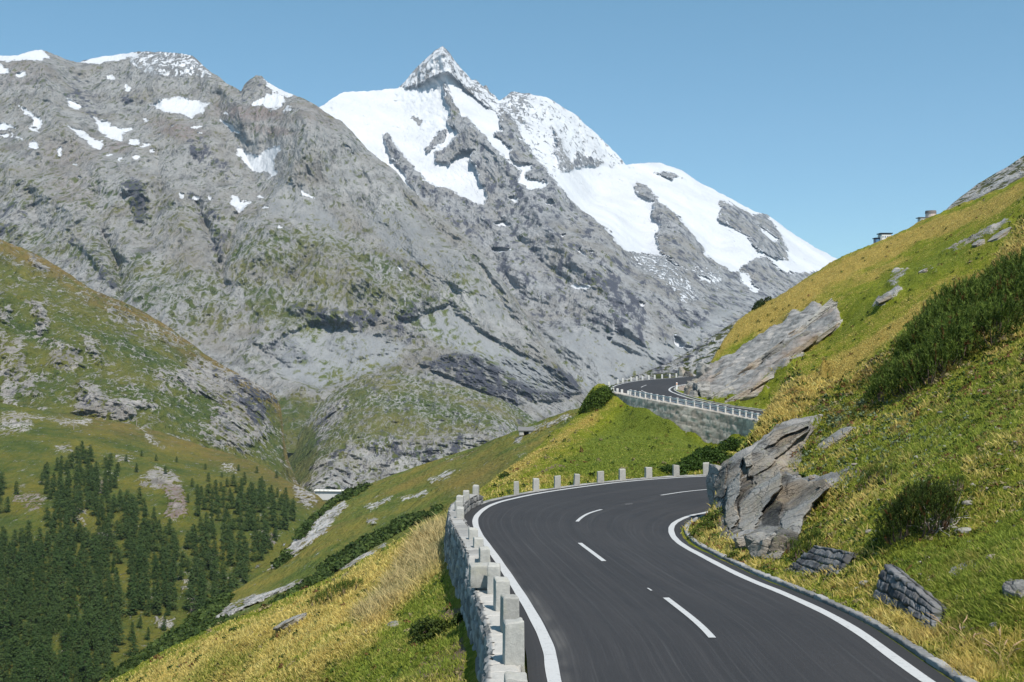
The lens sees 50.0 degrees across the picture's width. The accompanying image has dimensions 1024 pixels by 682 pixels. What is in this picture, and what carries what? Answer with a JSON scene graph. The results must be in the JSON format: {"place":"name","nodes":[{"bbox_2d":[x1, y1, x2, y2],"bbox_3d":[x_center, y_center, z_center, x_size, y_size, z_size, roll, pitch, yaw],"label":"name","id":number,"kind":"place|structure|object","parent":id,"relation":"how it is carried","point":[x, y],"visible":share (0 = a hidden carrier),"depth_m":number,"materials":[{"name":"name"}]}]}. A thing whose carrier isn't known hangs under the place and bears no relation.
{"place":"outdoors","nodes":[
{"label":"outdoors","id":0,"kind":"place"},
{"bbox_2d":[0,239,301,487],"bbox_3d":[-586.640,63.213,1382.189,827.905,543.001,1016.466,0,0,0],"label":"green mountainside","id":1,"kind":"structure","parent":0,"point":[69,343],"depth_m":1421.59,"materials":[{"name":"plant"}]},
{"bbox_2d":[0,402,324,681],"bbox_3d":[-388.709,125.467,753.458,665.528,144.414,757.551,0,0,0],"label":"wooded knoll","id":2,"kind":"structure","parent":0,"point":[35,445],"depth_m":779.10,"materials":[{"name":"plant"}]},
{"bbox_2d":[0,649,11,681],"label":"conifer tree","id":3,"kind":"object","parent":2,"relation":"on","point":[2,661],"visible":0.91,"depth_m":444.32,"materials":[{"name":"green plant"}]},
{"bbox_2d":[0,606,13,638],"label":"conifer tree","id":4,"kind":"object","parent":2,"relation":"on","point":[6,624],"visible":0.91,"depth_m":483.91,"materials":[{"name":"green plant"}]},
{"bbox_2d":[0,547,15,576],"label":"conifer tree","id":5,"kind":"object","parent":2,"relation":"on","point":[7,564],"visible":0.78,"depth_m":567.72,"materials":[{"name":"green plant"}]},
{"bbox_2d":[3,627,19,660],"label":"conifer tree","id":6,"kind":"object","parent":2,"relation":"on","point":[14,641],"visible":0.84,"depth_m":463.01,"materials":[{"name":"green plant"}]},
{"bbox_2d":[10,585,22,619],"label":"conifer tree","id":7,"kind":"object","parent":2,"relation":"on","point":[14,595],"visible":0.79,"depth_m":504.70,"materials":[{"name":"green plant"}]},
{"bbox_2d":[10,656,25,681],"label":"conifer tree","id":8,"kind":"object","parent":2,"relation":"on","point":[20,673],"visible":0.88,"depth_m":437.88,"materials":[{"name":"green plant"}]},
{"bbox_2d":[10,607,28,632],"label":"conifer tree","id":9,"kind":"object","parent":2,"relation":"on","point":[20,623],"visible":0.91,"depth_m":488.31,"materials":[{"name":"green plant"}]},
{"bbox_2d":[12,565,28,594],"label":"conifer tree","id":10,"kind":"object","parent":2,"relation":"on","point":[24,576],"visible":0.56,"depth_m":534.67,"materials":[{"name":"green plant"}]},
{"bbox_2d":[22,595,34,617],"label":"conifer tree","id":11,"kind":"object","parent":2,"relation":"on","point":[26,603],"visible":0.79,"depth_m":505.26,"materials":[{"name":"green plant"}]},
{"bbox_2d":[17,645,40,679],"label":"conifer tree","id":12,"kind":"object","parent":2,"relation":"on","point":[29,654],"visible":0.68,"depth_m":439.93,"materials":[{"name":"green plant"}]},
{"bbox_2d":[24,609,36,635],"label":"conifer tree","id":13,"kind":"object","parent":2,"relation":"on","point":[29,623],"visible":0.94,"depth_m":483.44,"materials":[{"name":"green plant"}]},
{"bbox_2d":[31,541,41,564],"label":"conifer tree","id":14,"kind":"object","parent":2,"relation":"on","point":[36,552],"visible":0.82,"depth_m":585.07,"materials":[{"name":"green plant"}]},
{"bbox_2d":[33,634,42,664],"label":"conifer tree","id":15,"kind":"object","parent":2,"relation":"on","point":[39,642],"visible":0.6,"depth_m":455.08,"materials":[{"name":"green plant"}]},
{"bbox_2d":[31,624,47,654],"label":"conifer tree","id":16,"kind":"object","parent":2,"relation":"on","point":[38,628],"visible":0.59,"depth_m":462.66,"materials":[{"name":"green plant"}]},
{"bbox_2d":[35,594,44,620],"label":"conifer tree","id":17,"kind":"object","parent":2,"relation":"on","point":[40,608],"visible":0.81,"depth_m":498.89,"materials":[{"name":"green plant"}]},
{"bbox_2d":[32,652,48,681],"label":"conifer tree","id":18,"kind":"object","parent":2,"relation":"on","point":[44,674],"visible":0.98,"depth_m":435.97,"materials":[{"name":"green plant"}]},
{"bbox_2d":[42,643,60,674],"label":"conifer tree","id":19,"kind":"object","parent":2,"relation":"on","point":[49,659],"visible":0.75,"depth_m":446.12,"materials":[{"name":"green plant"}]},
{"bbox_2d":[44,579,58,607],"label":"conifer tree","id":20,"kind":"object","parent":2,"relation":"on","point":[51,592],"visible":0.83,"depth_m":517.17,"materials":[{"name":"green plant"}]},
{"bbox_2d":[49,650,63,676],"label":"conifer tree","id":21,"kind":"object","parent":2,"relation":"on","point":[58,660],"visible":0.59,"depth_m":442.95,"materials":[{"name":"green plant"}]},
{"bbox_2d":[49,550,65,578],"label":"conifer tree","id":22,"kind":"object","parent":2,"relation":"on","point":[55,562],"visible":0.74,"depth_m":564.35,"materials":[{"name":"green plant"}]},
{"bbox_2d":[54,598,68,624],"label":"conifer tree","id":23,"kind":"object","parent":2,"relation":"on","point":[59,601],"visible":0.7,"depth_m":495.34,"materials":[{"name":"green plant"}]},
{"bbox_2d":[54,657,71,681],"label":"conifer tree","id":24,"kind":"object","parent":2,"relation":"on","point":[65,664],"visible":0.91,"depth_m":432.29,"materials":[{"name":"green plant"}]},
{"bbox_2d":[61,584,73,612],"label":"conifer tree","id":25,"kind":"object","parent":2,"relation":"on","point":[68,599],"visible":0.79,"depth_m":514.11,"materials":[{"name":"green plant"}]},
{"bbox_2d":[59,621,76,649],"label":"conifer tree","id":26,"kind":"object","parent":2,"relation":"on","point":[72,634],"visible":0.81,"depth_m":466.91,"materials":[{"name":"green plant"}]},
{"bbox_2d":[62,551,73,577],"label":"conifer tree","id":27,"kind":"object","parent":2,"relation":"on","point":[68,563],"visible":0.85,"depth_m":569.44,"materials":[{"name":"green plant"}]},
{"bbox_2d":[69,588,79,610],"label":"conifer tree","id":28,"kind":"object","parent":2,"relation":"on","point":[74,602],"visible":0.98,"depth_m":514.80,"materials":[{"name":"green plant"}]},
{"bbox_2d":[69,620,93,652],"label":"conifer tree","id":29,"kind":"object","parent":2,"relation":"on","point":[80,638],"visible":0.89,"depth_m":461.96,"materials":[{"name":"green plant"}]},
{"bbox_2d":[77,650,91,681],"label":"conifer tree","id":30,"kind":"object","parent":2,"relation":"on","point":[84,659],"visible":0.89,"depth_m":438.32,"materials":[{"name":"green plant"}]},
{"bbox_2d":[76,640,92,673],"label":"conifer tree","id":31,"kind":"object","parent":2,"relation":"on","point":[86,647],"visible":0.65,"depth_m":443.23,"materials":[{"name":"green plant"}]},
{"bbox_2d":[75,608,94,641],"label":"conifer tree","id":32,"kind":"object","parent":2,"relation":"on","point":[88,626],"visible":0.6,"depth_m":474.98,"materials":[{"name":"green plant"}]},
{"bbox_2d":[84,657,94,680],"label":"conifer tree","id":33,"kind":"object","parent":2,"relation":"on","point":[91,669],"visible":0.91,"depth_m":435.41,"materials":[{"name":"green plant"}]},
{"bbox_2d":[85,566,99,593],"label":"conifer tree","id":34,"kind":"object","parent":2,"relation":"on","point":[88,578],"visible":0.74,"depth_m":538.62,"materials":[{"name":"green plant"}]},
{"bbox_2d":[85,575,100,606],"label":"conifer tree","id":35,"kind":"object","parent":2,"relation":"on","point":[94,588],"visible":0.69,"depth_m":521.72,"materials":[{"name":"green plant"}]},
{"bbox_2d":[87,539,100,565],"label":"conifer tree","id":36,"kind":"object","parent":2,"relation":"on","point":[93,551],"visible":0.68,"depth_m":592.25,"materials":[{"name":"green plant"}]},
{"bbox_2d":[90,617,104,648],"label":"conifer tree","id":37,"kind":"object","parent":2,"relation":"on","point":[97,629],"visible":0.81,"depth_m":468.22,"materials":[{"name":"green plant"}]},
{"bbox_2d":[92,634,104,661],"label":"conifer tree","id":38,"kind":"object","parent":2,"relation":"on","point":[99,646],"visible":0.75,"depth_m":454.48,"materials":[{"name":"green plant"}]},
{"bbox_2d":[95,547,110,572],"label":"conifer tree","id":39,"kind":"object","parent":2,"relation":"on","point":[104,557],"visible":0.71,"depth_m":579.91,"materials":[{"name":"green plant"}]},
{"bbox_2d":[101,647,111,672],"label":"conifer tree","id":40,"kind":"object","parent":2,"relation":"on","point":[107,656],"visible":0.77,"depth_m":444.27,"materials":[{"name":"green plant"}]},
{"bbox_2d":[110,627,121,650],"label":"conifer tree","id":41,"kind":"object","parent":2,"relation":"on","point":[116,648],"visible":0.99,"depth_m":468.82,"materials":[{"name":"green plant"}]},
{"bbox_2d":[106,612,126,645],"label":"conifer tree","id":42,"kind":"object","parent":2,"relation":"on","point":[118,621],"visible":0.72,"depth_m":477.95,"materials":[{"name":"green plant"}]},
{"bbox_2d":[111,567,121,592],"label":"conifer tree","id":43,"kind":"object","parent":2,"relation":"on","point":[115,577],"visible":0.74,"depth_m":544.13,"materials":[{"name":"green plant"}]},
{"bbox_2d":[111,586,131,615],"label":"conifer tree","id":44,"kind":"object","parent":2,"relation":"on","point":[119,601],"visible":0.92,"depth_m":517.59,"materials":[{"name":"green plant"}]},
{"bbox_2d":[121,634,139,657],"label":"conifer tree","id":45,"kind":"object","parent":2,"relation":"on","point":[131,642],"visible":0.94,"depth_m":466.79,"materials":[{"name":"green plant"}]},
{"bbox_2d":[126,574,136,597],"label":"conifer tree","id":46,"kind":"object","parent":2,"relation":"on","point":[130,583],"visible":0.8,"depth_m":545.32,"materials":[{"name":"green plant"}]},
{"bbox_2d":[126,588,138,614],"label":"conifer tree","id":47,"kind":"object","parent":2,"relation":"on","point":[133,608],"visible":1,"depth_m":520.53,"materials":[{"name":"green plant"}]},
{"bbox_2d":[136,581,146,609],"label":"conifer tree","id":48,"kind":"object","parent":2,"relation":"on","point":[141,600],"visible":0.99,"depth_m":529.47,"materials":[{"name":"green plant"}]},
{"bbox_2d":[0,441,297,587],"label":"distant wood","id":49,"kind":"object","parent":2,"relation":"on","point":[61,493],"visible":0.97,"depth_m":681.21,"materials":[{"name":"plant"}]},
{"bbox_2d":[149,555,161,578],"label":"conifer tree","id":50,"kind":"object","parent":2,"relation":"on","point":[155,565],"visible":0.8,"depth_m":585.78,"materials":[{"name":"green plant"}]},
{"bbox_2d":[150,587,163,614],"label":"conifer tree","id":51,"kind":"object","parent":2,"relation":"on","point":[157,603],"visible":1,"depth_m":528.73,"materials":[{"name":"green plant"}]},
{"bbox_2d":[161,583,179,608],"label":"conifer tree","id":52,"kind":"object","parent":2,"relation":"on","point":[170,592],"visible":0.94,"depth_m":540.17,"materials":[{"name":"green plant"}]},
{"bbox_2d":[162,564,178,588],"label":"conifer tree","id":53,"kind":"object","parent":2,"relation":"on","point":[171,575],"visible":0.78,"depth_m":569.42,"materials":[{"name":"green plant"}]},
{"bbox_2d":[182,582,199,609],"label":"conifer tree","id":54,"kind":"object","parent":2,"relation":"on","point":[190,596],"visible":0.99,"depth_m":543.20,"materials":[{"name":"green plant"}]},
{"bbox_2d":[193,574,209,602],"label":"conifer tree","id":55,"kind":"object","parent":2,"relation":"on","point":[199,586],"visible":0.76,"depth_m":557.99,"materials":[{"name":"green plant"}]},
{"bbox_2d":[216,570,230,592],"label":"conifer tree","id":56,"kind":"object","parent":2,"relation":"on","point":[223,581],"visible":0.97,"depth_m":583.08,"materials":[{"name":"green plant"}]},
{"bbox_2d":[314,489,343,499],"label":"barrage","id":57,"kind":"object","parent":2,"relation":"on","point":[322,494],"visible":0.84,"depth_m":948.35,"materials":[{"name":"concrete"}]},
{"bbox_2d":[0,50,588,452],"bbox_3d":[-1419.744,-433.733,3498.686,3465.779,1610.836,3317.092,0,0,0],"label":"rocky mountain","id":58,"kind":"structure","parent":0,"point":[300,259],"depth_m":3000.18,"materials":[{"name":"stone"}]},
{"bbox_2d":[99,408,578,681],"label":"slope","id":59,"kind":"structure","parent":0,"point":[443,481],"depth_m":312.87,"materials":[{"name":"plant"}]},
{"bbox_2d":[102,482,443,680],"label":"dwarf pine scrub","id":60,"kind":"object","parent":59,"relation":"on","point":[202,618],"visible":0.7,"depth_m":246.80,"materials":[{"name":"green plant"}]},
{"bbox_2d":[518,427,533,435],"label":"stone hut","id":61,"kind":"object","parent":59,"relation":"on","point":[523,431],"visible":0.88,"depth_m":342.00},
{"bbox_2d":[287,373,537,502],"bbox_3d":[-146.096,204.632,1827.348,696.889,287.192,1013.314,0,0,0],"label":"rocky hump","id":62,"kind":"object","parent":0,"point":[372,428],"visible":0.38,"depth_m":1794.34,"materials":[{"name":"stone"}]},
{"bbox_2d":[0,0,1023,258],"label":"sky","id":63,"kind":"structure","parent":0,"point":[842,123],"materials":[{"name":"blue"}]},
{"bbox_2d":[107,177,1023,681],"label":"hillside","id":64,"kind":"structure","parent":0,"point":[726,363],"depth_m":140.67,"materials":[{"name":"plant"}]},
{"bbox_2d":[272,613,306,630],"bbox_3d":[-9.002,11.476,44.596,1.342,0.833,0.869,0,0,0],"label":"boulder","id":65,"kind":"object","parent":64,"relation":"on","point":[283,625],"visible":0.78,"depth_m":44.29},
{"bbox_2d":[305,576,362,607],"bbox_3d":[-7.617,10.792,47.171,1.934,1.768,3.327,0,0,-41],"label":"dwarf shrub","id":66,"kind":"object","parent":64,"relation":"on","point":[350,585],"visible":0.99,"depth_m":46.98,"materials":[{"name":"green plant"}]},
{"bbox_2d":[408,617,451,645],"bbox_3d":[-2.410,7.839,29.876,0.998,0.818,1.575,0,0,-39],"label":"leafy shrub","id":67,"kind":"object","parent":64,"relation":"on","point":[435,625],"visible":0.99,"depth_m":29.50,"materials":[{"name":"green plant"}]},
{"bbox_2d":[447,612,462,627],"bbox_3d":[-1.539,7.578,29.771,0.463,0.479,0.444,0,0,0],"label":"leafy shrub","id":68,"kind":"object","parent":64,"relation":"on","point":[458,617],"visible":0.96,"depth_m":29.69,"materials":[{"name":"green plant"}]},
{"bbox_2d":[578,385,614,414],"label":"leafy shrub","id":69,"kind":"object","parent":64,"relation":"on","point":[597,397],"visible":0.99,"depth_m":138.81,"materials":[{"name":"green plant"}]},
{"bbox_2d":[660,463,688,474],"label":"leafy shrub","id":70,"kind":"object","parent":64,"relation":"on","point":[666,468],"visible":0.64,"depth_m":80.64,"materials":[{"name":"green plant"}]},
{"bbox_2d":[613,392,758,443],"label":"retaining wall","id":71,"kind":"structure","parent":64,"relation":"on","point":[711,425],"depth_m":123.95,"materials":[{"name":"stone"}]},
{"bbox_2d":[628,390,761,418],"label":"guardrail","id":72,"kind":"object","parent":71,"relation":"on","point":[725,408],"visible":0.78,"depth_m":125.27,"materials":[{"name":"metal"}]},
{"bbox_2d":[674,451,712,470],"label":"leafy shrub","id":73,"kind":"object","parent":64,"relation":"on","point":[691,461],"visible":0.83,"depth_m":82.60,"materials":[{"name":"green plant"}]},
{"bbox_2d":[678,362,711,396],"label":"rock outcrop","id":74,"kind":"object","parent":64,"relation":"on","point":[694,388],"visible":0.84,"depth_m":144.59,"materials":[{"name":"stone"}]},
{"bbox_2d":[687,506,723,539],"bbox_3d":[7.846,7.428,44.299,1.321,1.085,4.524,0,0,20],"label":"leafy shrub","id":75,"kind":"object","parent":64,"relation":"on","point":[704,524],"visible":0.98,"depth_m":44.15,"materials":[{"name":"green plant"}]},
{"bbox_2d":[692,445,732,464],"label":"leafy shrub","id":76,"kind":"object","parent":64,"relation":"on","point":[717,454],"visible":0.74,"depth_m":85.07,"materials":[{"name":"green plant"}]},
{"bbox_2d":[715,436,744,451],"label":"leafy shrub","id":77,"kind":"object","parent":64,"relation":"on","point":[732,443],"visible":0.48,"depth_m":100.10,"materials":[{"name":"green plant"}]},
{"bbox_2d":[724,551,750,561],"bbox_3d":[7.096,6.803,34.539,0.618,0.401,1.536,0,0,-4],"label":"leafy shrub","id":78,"kind":"object","parent":64,"relation":"on","point":[730,554],"visible":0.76,"depth_m":34.83,"materials":[{"name":"green plant"}]},
{"bbox_2d":[751,296,771,310],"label":"leafy shrub","id":79,"kind":"object","parent":64,"relation":"on","point":[758,303],"visible":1,"depth_m":185.33,"materials":[{"name":"green plant"}]},
{"bbox_2d":[706,420,830,558],"bbox_3d":[10.095,6.434,43.846,5.208,5.449,22.536,0,0,12],"label":"rock outcrop","id":80,"kind":"object","parent":64,"relation":"on","point":[770,498],"visible":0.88,"depth_m":43.59,"materials":[{"name":"stone"}]},
{"bbox_2d":[707,298,842,402],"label":"rock outcrop","id":81,"kind":"object","parent":64,"relation":"on","point":[752,392],"visible":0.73,"depth_m":145.86,"materials":[{"name":"stone"}]},
{"bbox_2d":[787,527,826,560],"bbox_3d":[8.611,5.951,32.191,1.248,1.014,1.004,0,0,-23],"label":"dwarf shrub","id":82,"kind":"object","parent":64,"relation":"on","point":[800,546],"visible":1,"depth_m":32.06,"materials":[{"name":"green plant"}]},
{"bbox_2d":[785,545,856,575],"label":"dry stone wall","id":83,"kind":"structure","parent":64,"relation":"on","point":[813,557],"depth_m":29.68,"materials":[{"name":"stone"}]},
{"bbox_2d":[815,426,853,449],"bbox_3d":[13.949,4.194,47.231,1.795,1.051,1.120,0,0,0],"label":"boulder","id":84,"kind":"object","parent":64,"relation":"on","point":[837,435],"visible":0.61,"depth_m":47.09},
{"bbox_2d":[856,464,899,490],"bbox_3d":[12.447,4.631,37.387,1.004,1.205,2.553,0,0,0],"label":"dwarf shrub","id":85,"kind":"object","parent":64,"relation":"on","point":[887,471],"visible":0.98,"depth_m":37.86,"materials":[{"name":"green plant"}]},
{"bbox_2d":[872,233,892,242],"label":"station building","id":86,"kind":"structure","parent":64,"relation":"on","point":[882,236],"depth_m":587.45,"materials":[{"name":"paint"}]},
{"bbox_2d":[875,293,891,304],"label":"boulder","id":87,"kind":"object","parent":64,"relation":"on","point":[883,298],"visible":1,"depth_m":137.16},
{"bbox_2d":[796,390,1019,631],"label":"loose stones","id":88,"kind":"object","parent":64,"relation":"on","point":[962,529],"visible":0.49,"depth_m":28.84,"materials":[{"name":"stone"}]},
{"bbox_2d":[873,563,946,629],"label":"dry stone wall","id":89,"kind":"structure","parent":64,"relation":"on","point":[899,587],"depth_m":23.98,"materials":[{"name":"stone"}]},
{"bbox_2d":[862,332,959,402],"bbox_3d":[17.891,1.248,49.817,2.913,3.424,5.878,0,0,-12],"label":"mountain pine","id":90,"kind":"object","parent":64,"relation":"on","point":[895,371],"visible":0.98,"depth_m":48.59,"materials":[{"name":"green plant"}]},
{"bbox_2d":[871,471,968,549],"bbox_3d":[10.468,4.316,27.724,2.726,2.099,1.909,0,0,0],"label":"mountain pine","id":91,"kind":"object","parent":64,"relation":"on","point":[893,512],"visible":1,"depth_m":27.53,"materials":[{"name":"green plant"}]},
{"bbox_2d":[887,294,996,379],"bbox_3d":[20.086,-0.313,51.447,4.683,4.093,8.529,0,0,0],"label":"mountain pine","id":92,"kind":"object","parent":64,"relation":"on","point":[933,320],"visible":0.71,"depth_m":50.43,"materials":[{"name":"green plant"}]},
{"bbox_2d":[926,612,980,646],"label":"dry grass","id":93,"kind":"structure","parent":64,"relation":"on","point":[956,630],"depth_m":20.03,"materials":[{"name":"plant"}]},
{"bbox_2d":[942,471,967,494],"bbox_3d":[11.961,3.845,29.647,0.698,0.670,0.677,0,0,-44],"label":"dwarf shrub","id":94,"kind":"object","parent":64,"relation":"on","point":[960,478],"visible":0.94,"depth_m":29.57,"materials":[{"name":"green plant"}]},
{"bbox_2d":[922,266,1023,355],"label":"mountain pine","id":95,"kind":"object","parent":64,"relation":"on","point":[973,288],"visible":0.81,"depth_m":49.44,"materials":[{"name":"green plant"}]},
{"bbox_2d":[987,227,1011,241],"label":"boulder","id":96,"kind":"object","parent":64,"relation":"on","point":[1000,234],"visible":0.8,"depth_m":138.72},
{"bbox_2d":[976,245,1023,318],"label":"mountain pine","id":97,"kind":"object","parent":64,"relation":"on","point":[1008,270],"visible":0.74,"depth_m":52.99,"materials":[{"name":"green plant"}]},
{"bbox_2d":[981,627,1023,669],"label":"dry grass","id":98,"kind":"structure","parent":64,"relation":"on","point":[999,648],"depth_m":18.72,"materials":[{"name":"plant"}]},
{"bbox_2d":[1002,579,1023,598],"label":"boulder","id":99,"kind":"object","parent":64,"relation":"on","point":[1011,587],"visible":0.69,"depth_m":20.28,"materials":[{"name":"stone"}]},
{"bbox_2d":[319,46,836,391],"bbox_3d":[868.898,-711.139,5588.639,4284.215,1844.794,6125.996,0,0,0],"label":"snowy mountain","id":100,"kind":"structure","parent":0,"point":[606,263],"depth_m":4983.38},
{"bbox_2d":[616,317,741,383],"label":"rocky spur","id":101,"kind":"structure","parent":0,"point":[705,351],"depth_m":350.26,"materials":[{"name":"stone"}]},
{"bbox_2d":[464,376,952,681],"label":"road","id":102,"kind":"structure","parent":0,"point":[620,581],"depth_m":25.73,"materials":[{"name":"asphalt"}]},
{"bbox_2d":[444,485,527,681],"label":"parapet wall","id":103,"kind":"structure","parent":102,"relation":"on","point":[492,619],"depth_m":25.78,"materials":[{"name":"stone"}]},
{"bbox_2d":[481,474,702,504],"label":"edge stones","id":104,"kind":"object","parent":102,"relation":"on","point":[486,501],"visible":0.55,"depth_m":66.97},
{"bbox_2d":[673,384,764,410],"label":"kerb","id":105,"kind":"structure","parent":102,"relation":"on","point":[712,401],"depth_m":136.61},
{"bbox_2d":[684,515,977,681],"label":"kerb","id":106,"kind":"structure","parent":102,"relation":"on","point":[920,652],"depth_m":24.03,"materials":[{"name":"concrete"}]},
{"bbox_2d":[916,210,936,221],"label":"viewing tower","id":107,"kind":"structure","parent":0,"point":[928,213],"depth_m":597.73,"materials":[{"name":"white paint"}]},
{"bbox_2d":[946,156,1023,209],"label":"ridge","id":108,"kind":"structure","parent":0,"point":[1008,175],"depth_m":610.00,"materials":[{"name":"stone"}]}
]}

